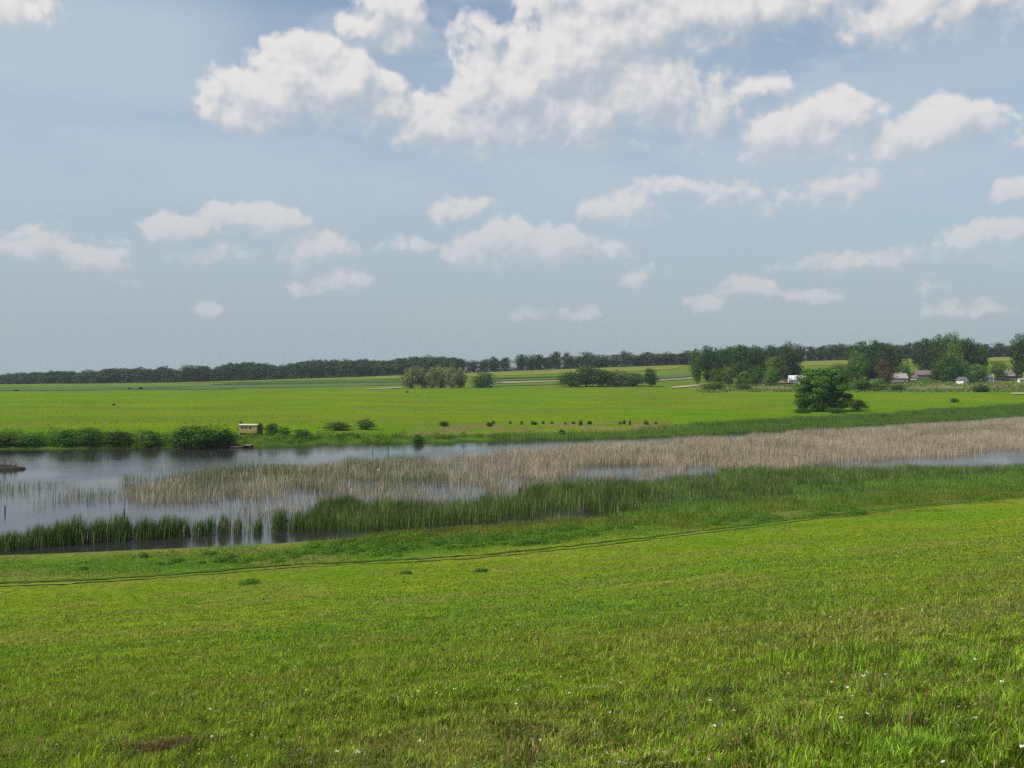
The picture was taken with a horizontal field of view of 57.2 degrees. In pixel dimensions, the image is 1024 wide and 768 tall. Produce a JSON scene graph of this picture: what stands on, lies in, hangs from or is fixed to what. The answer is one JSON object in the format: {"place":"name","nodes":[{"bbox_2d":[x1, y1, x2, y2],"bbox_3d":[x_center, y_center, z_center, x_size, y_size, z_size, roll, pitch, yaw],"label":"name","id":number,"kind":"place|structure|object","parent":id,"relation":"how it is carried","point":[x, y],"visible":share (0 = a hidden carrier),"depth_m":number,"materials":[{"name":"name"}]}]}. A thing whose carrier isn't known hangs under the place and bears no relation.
{"place":"outdoors","nodes":[
{"label":"outdoors","id":0,"kind":"place"},
{"bbox_2d":[0,388,234,389],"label":"field","id":1,"kind":"structure","parent":0,"point":[118,389],"depth_m":678.04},
{"bbox_2d":[0,385,258,388],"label":"field","id":2,"kind":"structure","parent":0,"point":[77,387],"depth_m":779.16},
{"bbox_2d":[181,377,383,382],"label":"field","id":3,"kind":"structure","parent":0,"point":[271,380],"depth_m":1019.01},
{"bbox_2d":[185,382,403,387],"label":"field","id":4,"kind":"structure","parent":0,"point":[316,385],"depth_m":818.65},
{"bbox_2d":[211,380,405,384],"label":"field","id":5,"kind":"structure","parent":0,"point":[306,382],"depth_m":895.45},
{"bbox_2d":[238,378,403,381],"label":"field","id":6,"kind":"structure","parent":0,"point":[319,380],"depth_m":977.00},
{"bbox_2d":[0,500,969,582],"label":"track","id":7,"kind":"structure","parent":0,"point":[67,579],"depth_m":81.46,"materials":[{"name":"plant"}]},
{"bbox_2d":[0,361,1023,767],"bbox_3d":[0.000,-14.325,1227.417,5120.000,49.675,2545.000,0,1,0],"label":"ground","id":8,"kind":"structure","parent":0,"point":[614,405],"depth_m":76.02,"materials":[{"name":"plant"}]},
{"bbox_2d":[0,434,25,446],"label":"bush","id":9,"kind":"object","parent":8,"relation":"on","point":[9,439],"visible":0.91,"depth_m":220.21,"materials":[{"name":"green plant"}]},
{"bbox_2d":[10,434,47,445],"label":"bush","id":10,"kind":"object","parent":8,"relation":"on","point":[26,441],"visible":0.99,"depth_m":219.98,"materials":[{"name":"green plant"}]},
{"bbox_2d":[47,429,78,445],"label":"bush","id":11,"kind":"object","parent":8,"relation":"on","point":[62,436],"visible":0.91,"depth_m":220.81,"materials":[{"name":"green plant"}]},
{"bbox_2d":[65,427,110,445],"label":"bush","id":12,"kind":"object","parent":8,"relation":"on","point":[86,438],"visible":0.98,"depth_m":220.95,"materials":[{"name":"green plant"}]},
{"bbox_2d":[0,365,190,383],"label":"woodland","id":13,"kind":"object","parent":8,"relation":"on","point":[125,374],"visible":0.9,"depth_m":1084.74,"materials":[{"name":"green plant"}]},
{"bbox_2d":[99,430,138,445],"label":"bush","id":14,"kind":"object","parent":8,"relation":"on","point":[119,438],"visible":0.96,"depth_m":221.34,"materials":[{"name":"green plant"}]},
{"bbox_2d":[131,430,164,446],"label":"bush","id":15,"kind":"object","parent":8,"relation":"on","point":[148,437],"visible":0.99,"depth_m":221.36,"materials":[{"name":"green plant"}]},
{"bbox_2d":[159,430,191,447],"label":"bush","id":16,"kind":"object","parent":8,"relation":"on","point":[174,436],"visible":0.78,"depth_m":220.61,"materials":[{"name":"green plant"}]},
{"bbox_2d":[106,731,249,756],"bbox_3d":[-3.816,4.080,10.678,1.674,0.338,0.872,0,1,0],"label":"dry grass patch","id":17,"kind":"object","parent":8,"relation":"on","point":[168,743],"visible":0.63,"depth_m":10.64,"materials":[{"name":"plant"}]},
{"bbox_2d":[172,365,207,381],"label":"woodland tree","id":18,"kind":"object","parent":8,"relation":"on","point":[192,373],"visible":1,"depth_m":1071.20,"materials":[{"name":"green plant"}]},
{"bbox_2d":[164,423,230,448],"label":"bush","id":19,"kind":"object","parent":8,"relation":"on","point":[205,435],"visible":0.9,"depth_m":220.08,"materials":[{"name":"green plant"}]},
{"bbox_2d":[214,428,242,446],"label":"bush","id":20,"kind":"object","parent":8,"relation":"on","point":[226,440],"visible":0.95,"depth_m":222.10,"materials":[{"name":"green plant"}]},
{"bbox_2d":[0,366,468,383],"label":"woodland edge","id":21,"kind":"object","parent":8,"relation":"on","point":[93,381],"visible":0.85,"depth_m":1081.40,"materials":[{"name":"green plant"}]},
{"bbox_2d":[238,424,257,434],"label":"wagon hut","id":22,"kind":"object","parent":8,"relation":"on","point":[247,428],"visible":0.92,"depth_m":250.07,"materials":[{"name":"beige wood"}]},
{"bbox_2d":[0,425,506,448],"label":"bank herbs","id":23,"kind":"object","parent":8,"relation":"on","point":[50,432],"visible":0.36,"depth_m":238.65,"materials":[{"name":"green plant"}]},
{"bbox_2d":[262,423,279,434],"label":"bush","id":24,"kind":"object","parent":8,"relation":"on","point":[273,429],"visible":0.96,"depth_m":248.38,"materials":[{"name":"green plant"}]},
{"bbox_2d":[195,355,468,380],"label":"woodland","id":25,"kind":"object","parent":8,"relation":"on","point":[312,368],"visible":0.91,"depth_m":1084.95,"materials":[{"name":"green plant"}]},
{"bbox_2d":[319,421,351,430],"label":"bush","id":26,"kind":"object","parent":8,"relation":"on","point":[336,426],"visible":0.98,"depth_m":267.61,"materials":[{"name":"green plant"}]},
{"bbox_2d":[353,418,377,429],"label":"bush","id":27,"kind":"object","parent":8,"relation":"on","point":[366,425],"visible":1,"depth_m":270.59,"materials":[{"name":"green plant"}]},
{"bbox_2d":[399,366,421,387],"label":"willow","id":28,"kind":"object","parent":8,"relation":"on","point":[410,381],"visible":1,"depth_m":687.16,"materials":[{"name":"green plant"}]},
{"bbox_2d":[414,365,430,387],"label":"willow","id":29,"kind":"object","parent":8,"relation":"on","point":[422,374],"visible":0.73,"depth_m":693.48,"materials":[{"name":"green plant"}]},
{"bbox_2d":[423,367,441,387],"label":"willow","id":30,"kind":"object","parent":8,"relation":"on","point":[433,383],"visible":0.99,"depth_m":687.81,"materials":[{"name":"green plant"}]},
{"bbox_2d":[434,364,450,387],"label":"willow","id":31,"kind":"object","parent":8,"relation":"on","point":[442,382],"visible":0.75,"depth_m":693.45,"materials":[{"name":"green plant"}]},
{"bbox_2d":[442,364,461,387],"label":"willow","id":32,"kind":"object","parent":8,"relation":"on","point":[449,379],"visible":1,"depth_m":688.07,"materials":[{"name":"green plant"}]},
{"bbox_2d":[456,367,468,387],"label":"willow","id":33,"kind":"object","parent":8,"relation":"on","point":[463,380],"visible":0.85,"depth_m":694.58,"materials":[{"name":"green plant"}]},
{"bbox_2d":[468,372,502,387],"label":"tree","id":34,"kind":"object","parent":8,"relation":"on","point":[483,381],"visible":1,"depth_m":686.54,"materials":[{"name":"green plant"}]},
{"bbox_2d":[486,356,500,371],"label":"skyline tree","id":35,"kind":"object","parent":8,"relation":"on","point":[494,363],"visible":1,"depth_m":1111.71,"materials":[{"name":"green plant"}]},
{"bbox_2d":[0,422,1023,551],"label":"green reeds","id":36,"kind":"object","parent":8,"relation":"on","point":[347,508],"visible":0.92,"depth_m":127.47,"materials":[{"name":"plant"}]},
{"bbox_2d":[0,533,1023,767],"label":"clover leaves","id":37,"kind":"object","parent":8,"relation":"on","point":[581,706],"visible":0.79,"depth_m":15.87,"materials":[{"name":"green plant"}]},
{"bbox_2d":[0,479,1023,576],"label":"bank grass","id":38,"kind":"structure","parent":8,"relation":"on","point":[523,524],"depth_m":103.06,"materials":[{"name":"plant"}]},
{"bbox_2d":[0,527,1023,767],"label":"wildflowers","id":39,"kind":"object","parent":8,"relation":"on","point":[721,735],"visible":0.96,"depth_m":10.70,"materials":[{"name":"white plant"}]},
{"bbox_2d":[2,381,1023,433],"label":"meadow tussocks","id":40,"kind":"object","parent":8,"relation":"on","point":[997,388],"visible":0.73,"depth_m":589.01,"materials":[{"name":"green plant"}]},
{"bbox_2d":[11,402,1023,448],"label":"sedge","id":41,"kind":"object","parent":8,"relation":"on","point":[903,413],"visible":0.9,"depth_m":290.43,"materials":[{"name":"plant"}]},
{"bbox_2d":[513,354,527,370],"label":"skyline tree","id":42,"kind":"object","parent":8,"relation":"on","point":[518,363],"visible":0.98,"depth_m":1108.71,"materials":[{"name":"green plant"}]},
{"bbox_2d":[521,354,541,369],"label":"skyline tree","id":43,"kind":"object","parent":8,"relation":"on","point":[530,362],"visible":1,"depth_m":1107.41,"materials":[{"name":"green plant"}]},
{"bbox_2d":[548,351,563,367],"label":"skyline tree","id":44,"kind":"object","parent":8,"relation":"on","point":[555,362],"visible":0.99,"depth_m":1106.06,"materials":[{"name":"green plant"}]},
{"bbox_2d":[562,352,575,368],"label":"skyline tree","id":45,"kind":"object","parent":8,"relation":"on","point":[568,358],"visible":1,"depth_m":1105.87,"materials":[{"name":"green plant"}]},
{"bbox_2d":[554,371,585,386],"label":"tree","id":46,"kind":"object","parent":8,"relation":"on","point":[568,379],"visible":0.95,"depth_m":686.12,"materials":[{"name":"green plant"}]},
{"bbox_2d":[578,351,592,366],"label":"skyline tree","id":47,"kind":"object","parent":8,"relation":"on","point":[584,358],"visible":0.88,"depth_m":1115.34,"materials":[{"name":"green plant"}]},
{"bbox_2d":[567,365,606,386],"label":"tree","id":48,"kind":"object","parent":8,"relation":"on","point":[584,372],"visible":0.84,"depth_m":683.92,"materials":[{"name":"green plant"}]},
{"bbox_2d":[153,480,1023,565],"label":"bank weeds","id":49,"kind":"object","parent":8,"relation":"on","point":[381,546],"visible":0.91,"depth_m":94.16,"materials":[{"name":"green plant"}]},
{"bbox_2d":[586,354,605,366],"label":"skyline tree","id":50,"kind":"object","parent":8,"relation":"on","point":[595,361],"visible":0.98,"depth_m":1104.68,"materials":[{"name":"green plant"}]},
{"bbox_2d":[583,369,621,386],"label":"tree","id":51,"kind":"object","parent":8,"relation":"on","point":[605,375],"visible":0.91,"depth_m":683.47,"materials":[{"name":"green plant"}]},
{"bbox_2d":[606,354,624,365],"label":"skyline tree","id":52,"kind":"object","parent":8,"relation":"on","point":[614,361],"visible":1,"depth_m":1102.95,"materials":[{"name":"green plant"}]},
{"bbox_2d":[604,369,631,385],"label":"tree","id":53,"kind":"object","parent":8,"relation":"on","point":[622,376],"visible":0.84,"depth_m":685.42,"materials":[{"name":"green plant"}]},
{"bbox_2d":[620,373,645,385],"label":"tree","id":54,"kind":"object","parent":8,"relation":"on","point":[633,381],"visible":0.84,"depth_m":687.02,"materials":[{"name":"green plant"}]},
{"bbox_2d":[638,352,656,365],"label":"skyline tree","id":55,"kind":"object","parent":8,"relation":"on","point":[650,357],"visible":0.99,"depth_m":1111.43,"materials":[{"name":"green plant"}]},
{"bbox_2d":[640,368,660,386],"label":"dark tree","id":56,"kind":"object","parent":8,"relation":"on","point":[650,379],"visible":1,"depth_m":678.28,"materials":[{"name":"green plant"}]},
{"bbox_2d":[671,353,690,364],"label":"skyline tree","id":57,"kind":"object","parent":8,"relation":"on","point":[683,358],"visible":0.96,"depth_m":1104.96,"materials":[{"name":"green plant"}]},
{"bbox_2d":[687,348,704,384],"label":"village tree","id":58,"kind":"object","parent":8,"relation":"on","point":[696,365],"visible":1,"depth_m":688.53,"materials":[{"name":"green plant"}]},
{"bbox_2d":[700,347,723,381],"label":"village tree","id":59,"kind":"object","parent":8,"relation":"on","point":[710,366],"visible":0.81,"depth_m":697.84,"materials":[{"name":"green plant"}]},
{"bbox_2d":[698,381,731,388],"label":"bush","id":60,"kind":"object","parent":8,"relation":"on","point":[711,385],"visible":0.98,"depth_m":629.70,"materials":[{"name":"green plant"}]},
{"bbox_2d":[707,368,723,385],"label":"village tree","id":61,"kind":"object","parent":8,"relation":"on","point":[717,376],"visible":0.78,"depth_m":669.75,"materials":[{"name":"green plant"}]},
{"bbox_2d":[714,346,737,373],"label":"village tree","id":62,"kind":"object","parent":8,"relation":"on","point":[723,361],"visible":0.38,"depth_m":731.29,"materials":[{"name":"green plant"}]},
{"bbox_2d":[720,365,738,386],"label":"village tree","id":63,"kind":"object","parent":8,"relation":"on","point":[727,378],"visible":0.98,"depth_m":665.90,"materials":[{"name":"green plant"}]},
{"bbox_2d":[465,352,1010,372],"bbox_3d":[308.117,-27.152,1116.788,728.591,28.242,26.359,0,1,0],"label":"undergrowth","id":64,"kind":"object","parent":8,"relation":"on","point":[545,367],"visible":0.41,"depth_m":1114.16,"materials":[{"name":"green plant"}]},
{"bbox_2d":[722,344,756,382],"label":"village tree","id":65,"kind":"object","parent":8,"relation":"on","point":[738,364],"visible":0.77,"depth_m":700.43,"materials":[{"name":"green plant"}]},
{"bbox_2d":[736,370,752,383],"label":"village tree","id":66,"kind":"object","parent":8,"relation":"on","point":[744,377],"visible":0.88,"depth_m":670.73,"materials":[{"name":"green plant"}]},
{"bbox_2d":[744,345,768,381],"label":"village tree","id":67,"kind":"object","parent":8,"relation":"on","point":[756,360],"visible":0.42,"depth_m":710.50,"materials":[{"name":"green plant"}]},
{"bbox_2d":[747,364,767,384],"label":"village tree","id":68,"kind":"object","parent":8,"relation":"on","point":[758,377],"visible":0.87,"depth_m":683.16,"materials":[{"name":"green plant"}]},
{"bbox_2d":[762,367,779,384],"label":"village tree","id":69,"kind":"object","parent":8,"relation":"on","point":[769,378],"visible":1,"depth_m":674.04,"materials":[{"name":"green plant"}]},
{"bbox_2d":[762,355,787,383],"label":"village tree","id":70,"kind":"object","parent":8,"relation":"on","point":[771,363],"visible":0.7,"depth_m":689.13,"materials":[{"name":"green plant"}]},
{"bbox_2d":[773,339,795,381],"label":"village tree","id":71,"kind":"object","parent":8,"relation":"on","point":[786,351],"visible":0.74,"depth_m":706.34,"materials":[{"name":"green plant"}]},
{"bbox_2d":[784,352,804,377],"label":"village tree","id":72,"kind":"object","parent":8,"relation":"on","point":[795,371],"visible":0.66,"depth_m":711.91,"materials":[{"name":"green plant"}]},
{"bbox_2d":[802,346,817,360],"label":"skyline tree","id":73,"kind":"object","parent":8,"relation":"on","point":[808,353],"visible":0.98,"depth_m":1107.95,"materials":[{"name":"green plant"}]},
{"bbox_2d":[811,346,827,360],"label":"skyline tree","id":74,"kind":"object","parent":8,"relation":"on","point":[818,351],"visible":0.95,"depth_m":1105.30,"materials":[{"name":"green plant"}]},
{"bbox_2d":[793,368,854,411],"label":"lone tree","id":75,"kind":"object","parent":8,"relation":"on","point":[828,389],"visible":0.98,"depth_m":376.31,"materials":[{"name":"green plant"}]},
{"bbox_2d":[843,342,869,379],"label":"village tree","id":76,"kind":"object","parent":8,"relation":"on","point":[852,350],"visible":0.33,"depth_m":729.42,"materials":[{"name":"green plant"}]},
{"bbox_2d":[848,351,869,380],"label":"village tree","id":77,"kind":"object","parent":8,"relation":"on","point":[859,367],"visible":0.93,"depth_m":702.31,"materials":[{"name":"green plant"}]},
{"bbox_2d":[850,399,870,409],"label":"bush","id":78,"kind":"object","parent":8,"relation":"on","point":[860,405],"visible":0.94,"depth_m":395.54,"materials":[{"name":"green plant"}]},
{"bbox_2d":[847,379,875,389],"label":"bush","id":79,"kind":"object","parent":8,"relation":"on","point":[860,385],"visible":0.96,"depth_m":608.73,"materials":[{"name":"green plant"}]},
{"bbox_2d":[862,357,883,379],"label":"village tree","id":80,"kind":"object","parent":8,"relation":"on","point":[871,370],"visible":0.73,"depth_m":711.13,"materials":[{"name":"green plant"}]},
{"bbox_2d":[863,338,890,376],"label":"village tree","id":81,"kind":"object","parent":8,"relation":"on","point":[876,353],"visible":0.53,"depth_m":736.47,"materials":[{"name":"green plant"}]},
{"bbox_2d":[866,378,889,390],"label":"bush","id":82,"kind":"object","parent":8,"relation":"on","point":[879,383],"visible":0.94,"depth_m":606.83,"materials":[{"name":"green plant"}]},
{"bbox_2d":[872,359,898,384],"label":"village tree","id":83,"kind":"object","parent":8,"relation":"on","point":[887,375],"visible":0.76,"depth_m":638.24,"materials":[{"name":"brown plant"}]},
{"bbox_2d":[881,345,909,372],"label":"village tree","id":84,"kind":"object","parent":8,"relation":"on","point":[895,357],"visible":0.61,"depth_m":730.89,"materials":[{"name":"green plant"}]},
{"bbox_2d":[891,372,907,381],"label":"house","id":85,"kind":"structure","parent":8,"relation":"on","point":[903,377],"depth_m":696.39,"materials":[{"name":"stone"}]},
{"bbox_2d":[913,369,931,377],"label":"house","id":86,"kind":"structure","parent":8,"relation":"on","point":[919,374],"depth_m":742.33,"materials":[{"name":"paint"}]},
{"bbox_2d":[913,338,935,370],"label":"village tree","id":87,"kind":"object","parent":8,"relation":"on","point":[925,357],"visible":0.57,"depth_m":779.01,"materials":[{"name":"green plant"}]},
{"bbox_2d":[925,333,945,370],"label":"village tree","id":88,"kind":"object","parent":8,"relation":"on","point":[936,350],"visible":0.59,"depth_m":743.13,"materials":[{"name":"green plant"}]},
{"bbox_2d":[929,352,960,381],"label":"village tree","id":89,"kind":"object","parent":8,"relation":"on","point":[948,371],"visible":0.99,"depth_m":695.82,"materials":[{"name":"green plant"}]},
{"bbox_2d":[936,332,958,360],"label":"village tree","id":90,"kind":"object","parent":8,"relation":"on","point":[944,341],"visible":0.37,"depth_m":732.58,"materials":[{"name":"green plant"}]},
{"bbox_2d":[945,329,964,377],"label":"village tree","id":91,"kind":"object","parent":8,"relation":"on","point":[956,349],"visible":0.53,"depth_m":719.99,"materials":[{"name":"green plant"}]},
{"bbox_2d":[953,359,974,379],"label":"village tree","id":92,"kind":"object","parent":8,"relation":"on","point":[963,368],"visible":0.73,"depth_m":697.97,"materials":[{"name":"green plant"}]},
{"bbox_2d":[959,337,982,367],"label":"village tree","id":93,"kind":"object","parent":8,"relation":"on","point":[967,353],"visible":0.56,"depth_m":740.62,"materials":[{"name":"green plant"}]},
{"bbox_2d":[964,363,992,381],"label":"village tree","id":94,"kind":"object","parent":8,"relation":"on","point":[978,373],"visible":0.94,"depth_m":686.52,"materials":[{"name":"green plant"}]},
{"bbox_2d":[968,344,992,368],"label":"village tree","id":95,"kind":"object","parent":8,"relation":"on","point":[980,357],"visible":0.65,"depth_m":740.55,"materials":[{"name":"green plant"}]},
{"bbox_2d":[987,361,1010,379],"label":"village tree","id":96,"kind":"object","parent":8,"relation":"on","point":[999,374],"visible":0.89,"depth_m":703.10,"materials":[{"name":"green plant"}]},
{"bbox_2d":[992,342,1006,356],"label":"skyline tree","id":97,"kind":"object","parent":8,"relation":"on","point":[998,351],"visible":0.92,"depth_m":1103.25,"materials":[{"name":"green plant"}]},
{"bbox_2d":[1008,333,1023,377],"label":"village tree","id":98,"kind":"object","parent":8,"relation":"on","point":[1017,356],"visible":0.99,"depth_m":698.28,"materials":[{"name":"green plant"}]},
{"bbox_2d":[0,416,1023,554],"bbox_3d":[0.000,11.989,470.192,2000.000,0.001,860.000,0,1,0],"label":"water","id":99,"kind":"structure","parent":0,"point":[87,468],"depth_m":158.62,"materials":[{"name":"grey liquid"}]},
{"bbox_2d":[0,459,25,469],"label":"muddy islet","id":100,"kind":"object","parent":99,"relation":"in","point":[5,466],"visible":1,"depth_m":172.70,"materials":[{"name":"brown soil"}]},
{"bbox_2d":[0,416,1023,515],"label":"dead reeds","id":101,"kind":"object","parent":99,"relation":"in","point":[821,440],"visible":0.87,"depth_m":190.68,"materials":[{"name":"plant"}]},
{"bbox_2d":[0,0,1023,374],"label":"sky","id":102,"kind":"structure","parent":0,"point":[212,183],"materials":[{"name":"blue"}]},
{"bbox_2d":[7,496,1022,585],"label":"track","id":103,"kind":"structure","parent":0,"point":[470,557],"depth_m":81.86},
{"bbox_2d":[376,365,685,377],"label":"field","id":104,"kind":"structure","parent":0,"point":[571,370],"depth_m":1028.46,"materials":[{"name":"plant"}]},
{"bbox_2d":[653,373,692,378],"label":"field","id":105,"kind":"structure","parent":0,"point":[675,375],"depth_m":844.76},
{"bbox_2d":[713,386,794,390],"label":"field","id":106,"kind":"structure","parent":0,"point":[773,387],"depth_m":644.42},
{"bbox_2d":[800,357,1015,365],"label":"field","id":107,"kind":"structure","parent":0,"point":[813,363],"depth_m":1028.45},
{"bbox_2d":[849,376,971,382],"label":"field","id":108,"kind":"structure","parent":0,"point":[918,379],"depth_m":709.70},
{"bbox_2d":[881,383,975,390],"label":"field","id":109,"kind":"structure","parent":0,"point":[941,387],"depth_m":632.24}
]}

